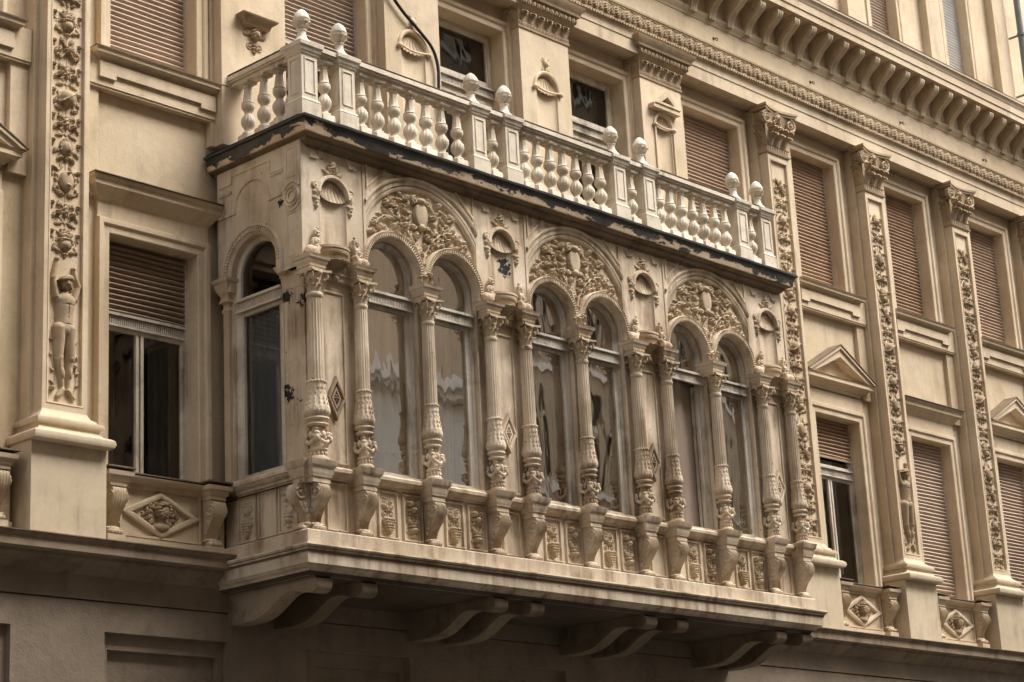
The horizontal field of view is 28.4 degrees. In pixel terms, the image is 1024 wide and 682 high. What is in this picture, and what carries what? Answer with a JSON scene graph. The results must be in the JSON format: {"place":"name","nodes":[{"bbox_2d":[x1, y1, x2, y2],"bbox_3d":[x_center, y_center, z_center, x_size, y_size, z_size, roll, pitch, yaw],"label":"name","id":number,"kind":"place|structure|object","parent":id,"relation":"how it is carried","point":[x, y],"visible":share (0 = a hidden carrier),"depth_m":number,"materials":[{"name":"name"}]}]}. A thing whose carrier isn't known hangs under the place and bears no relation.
{"place":"outdoors","nodes":[
{"label":"outdoors","id":0,"kind":"place"},
{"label":"pavement","id":1,"kind":"structure","parent":0,"visible":0},
{"bbox_2d":[0,0,1023,681],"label":"apartment building","id":2,"kind":"structure","parent":1,"relation":"on","point":[874,148],"depth_m":32.26,"materials":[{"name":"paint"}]},
{"bbox_2d":[0,190,2,324],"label":"window","id":3,"kind":"structure","parent":2,"relation":"in","point":[1,192],"depth_m":24.00,"materials":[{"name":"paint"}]},
{"bbox_2d":[0,0,6,12],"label":"window","id":4,"kind":"structure","parent":2,"relation":"in","point":[3,3],"depth_m":24.83,"materials":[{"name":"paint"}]},
{"bbox_2d":[93,216,211,481],"bbox_3d":[-4.659,0.199,25.511,0.581,3.225,1.750,-17,-22,40],"label":"window","id":5,"kind":"structure","parent":2,"relation":"in","point":[151,285],"depth_m":25.71,"materials":[{"name":"paint"}]},
{"bbox_2d":[96,0,208,79],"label":"window","id":6,"kind":"structure","parent":2,"relation":"in","point":[171,33],"depth_m":26.97,"materials":[{"name":"paint"}]},
{"bbox_2d":[285,0,373,131],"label":"window","id":7,"kind":"structure","parent":2,"relation":"in","point":[355,15],"depth_m":29.52,"materials":[{"name":"paint"}]},
{"bbox_2d":[393,0,448,153],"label":"cable","id":8,"kind":"object","parent":2,"relation":"attached to","point":[414,25],"visible":0.56,"depth_m":30.08,"materials":[{"name":"black rubber"}]},
{"bbox_2d":[438,0,510,152],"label":"window","id":9,"kind":"structure","parent":2,"relation":"in","point":[453,16],"depth_m":31.74,"materials":[{"name":"paint"}]},
{"bbox_2d":[203,112,827,670],"bbox_3d":[0.413,1.200,28.955,2.063,6.252,10.692,-17,-22,40],"label":"oriel bay","id":10,"kind":"object","parent":2,"relation":"attached to","point":[465,406],"visible":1,"depth_m":27.32,"materials":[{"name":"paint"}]},
{"bbox_2d":[234,236,285,479],"bbox_3d":[-3.149,0.163,25.641,0.970,3.175,0.192,-17,-22,40],"label":"window","id":11,"kind":"structure","parent":10,"relation":"in","point":[259,315],"depth_m":25.68,"materials":[{"name":"paint"}]},
{"bbox_2d":[227,38,777,268],"bbox_3d":[0.184,-2.318,30.098,1.795,1.061,10.300,-17,-22,40],"label":"stone balustrade","id":12,"kind":"object","parent":10,"relation":"on","point":[741,228],"visible":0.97,"depth_m":28.60,"materials":[{"name":"beige stone"}]},
{"bbox_2d":[291,9,311,40],"bbox_3d":[-2.737,-4.079,26.377,0.281,0.524,0.274,-17,-22,40],"label":"stone finial","id":13,"kind":"object","parent":12,"relation":"on","point":[301,22],"visible":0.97,"depth_m":26.31,"materials":[{"name":"beige stone"}]},
{"bbox_2d":[328,23,348,54],"bbox_3d":[-2.299,-3.968,26.835,0.275,0.523,0.280,-17,-20,41],"label":"stone finial","id":14,"kind":"object","parent":12,"relation":"on","point":[338,35],"visible":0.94,"depth_m":26.77,"materials":[{"name":"beige stone"}]},
{"bbox_2d":[461,73,479,102],"bbox_3d":[-0.586,-3.542,28.594,0.280,0.523,0.276,-16,-22,41],"label":"stone finial","id":15,"kind":"object","parent":12,"relation":"on","point":[470,86],"visible":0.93,"depth_m":28.53,"materials":[{"name":"beige stone"}]},
{"bbox_2d":[494,85,512,114],"bbox_3d":[-0.118,-3.428,29.070,0.278,0.523,0.280,-16,-22,41],"label":"stone finial","id":16,"kind":"object","parent":12,"relation":"on","point":[503,97],"visible":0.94,"depth_m":29.01,"materials":[{"name":"beige stone"}]},
{"bbox_2d":[602,126,619,153],"bbox_3d":[1.504,-3.020,30.752,0.279,0.523,0.279,-18,-22,40],"label":"stone finial","id":17,"kind":"object","parent":12,"relation":"on","point":[610,136],"visible":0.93,"depth_m":30.69,"materials":[{"name":"beige stone"}]},
{"bbox_2d":[631,137,648,164],"bbox_3d":[1.979,-2.897,31.255,0.279,0.524,0.278,-19,-23,40],"label":"stone finial","id":18,"kind":"object","parent":12,"relation":"on","point":[639,148],"visible":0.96,"depth_m":31.19,"materials":[{"name":"beige stone"}]},
{"bbox_2d":[724,172,739,197],"bbox_3d":[3.581,-2.496,32.911,0.277,0.524,0.280,-19,-21,40],"label":"stone finial","id":19,"kind":"object","parent":12,"relation":"on","point":[732,182],"visible":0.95,"depth_m":32.85,"materials":[{"name":"beige stone"}]},
{"bbox_2d":[748,181,764,206],"bbox_3d":[4.030,-2.387,33.364,0.280,0.524,0.276,-18,-21,40],"label":"stone finial","id":20,"kind":"object","parent":12,"relation":"on","point":[756,193],"visible":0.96,"depth_m":33.31,"materials":[{"name":"beige stone"}]},
{"bbox_2d":[568,48,634,200],"bbox_3d":[1.326,-2.920,33.158,0.380,3.595,1.860,-17,-22,40],"label":"window","id":21,"kind":"structure","parent":2,"relation":"in","point":[613,81],"depth_m":33.80,"materials":[{"name":"paint"}]},
{"bbox_2d":[680,94,751,245],"bbox_3d":[3.472,-2.383,35.373,0.380,3.595,1.950,-17,-22,40],"label":"window","id":22,"kind":"structure","parent":2,"relation":"in","point":[715,146],"depth_m":35.90,"materials":[{"name":"paint"}]},
{"bbox_2d":[787,140,852,292],"bbox_3d":[5.576,-2.277,37.661,0.340,2.725,1.750,-17,-22,40],"label":"window","id":23,"kind":"structure","parent":2,"relation":"in","point":[815,177],"depth_m":37.93,"materials":[{"name":"paint"}]},
{"bbox_2d":[811,400,882,585],"bbox_3d":[5.828,2.778,36.193,0.380,3.225,1.750,-17,-22,40],"label":"window","id":24,"kind":"structure","parent":2,"relation":"in","point":[840,434],"depth_m":36.55,"materials":[{"name":"paint"}]},
{"bbox_2d":[865,0,904,42],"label":"window","id":25,"kind":"structure","parent":2,"relation":"in","point":[885,16],"depth_m":41.39,"materials":[{"name":"paint"}]},
{"bbox_2d":[882,179,941,322],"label":"window","id":26,"kind":"structure","parent":2,"relation":"in","point":[907,215],"depth_m":40.16,"materials":[{"name":"paint"}]},
{"bbox_2d":[908,425,973,600],"bbox_3d":[7.982,3.308,38.388,0.340,3.225,1.750,-17,-22,40],"label":"window","id":27,"kind":"structure","parent":2,"relation":"in","point":[936,475],"depth_m":38.69,"materials":[{"name":"paint"}]},
{"bbox_2d":[939,0,978,79],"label":"window","id":28,"kind":"structure","parent":2,"relation":"in","point":[956,22],"depth_m":43.56,"materials":[{"name":"paint"}]},
{"bbox_2d":[967,214,1021,348],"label":"window","id":29,"kind":"structure","parent":2,"relation":"in","point":[989,241],"depth_m":42.39,"materials":[{"name":"paint"}]},
{"bbox_2d":[995,448,1023,601],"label":"window","id":30,"kind":"structure","parent":2,"relation":"in","point":[1010,465],"depth_m":40.84,"materials":[{"name":"paint"}]},
{"bbox_2d":[1008,0,1023,98],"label":"downpipe","id":31,"kind":"object","parent":2,"relation":"attached to","point":[1019,23],"visible":1,"depth_m":44.50,"materials":[{"name":"metal"}]}
]}

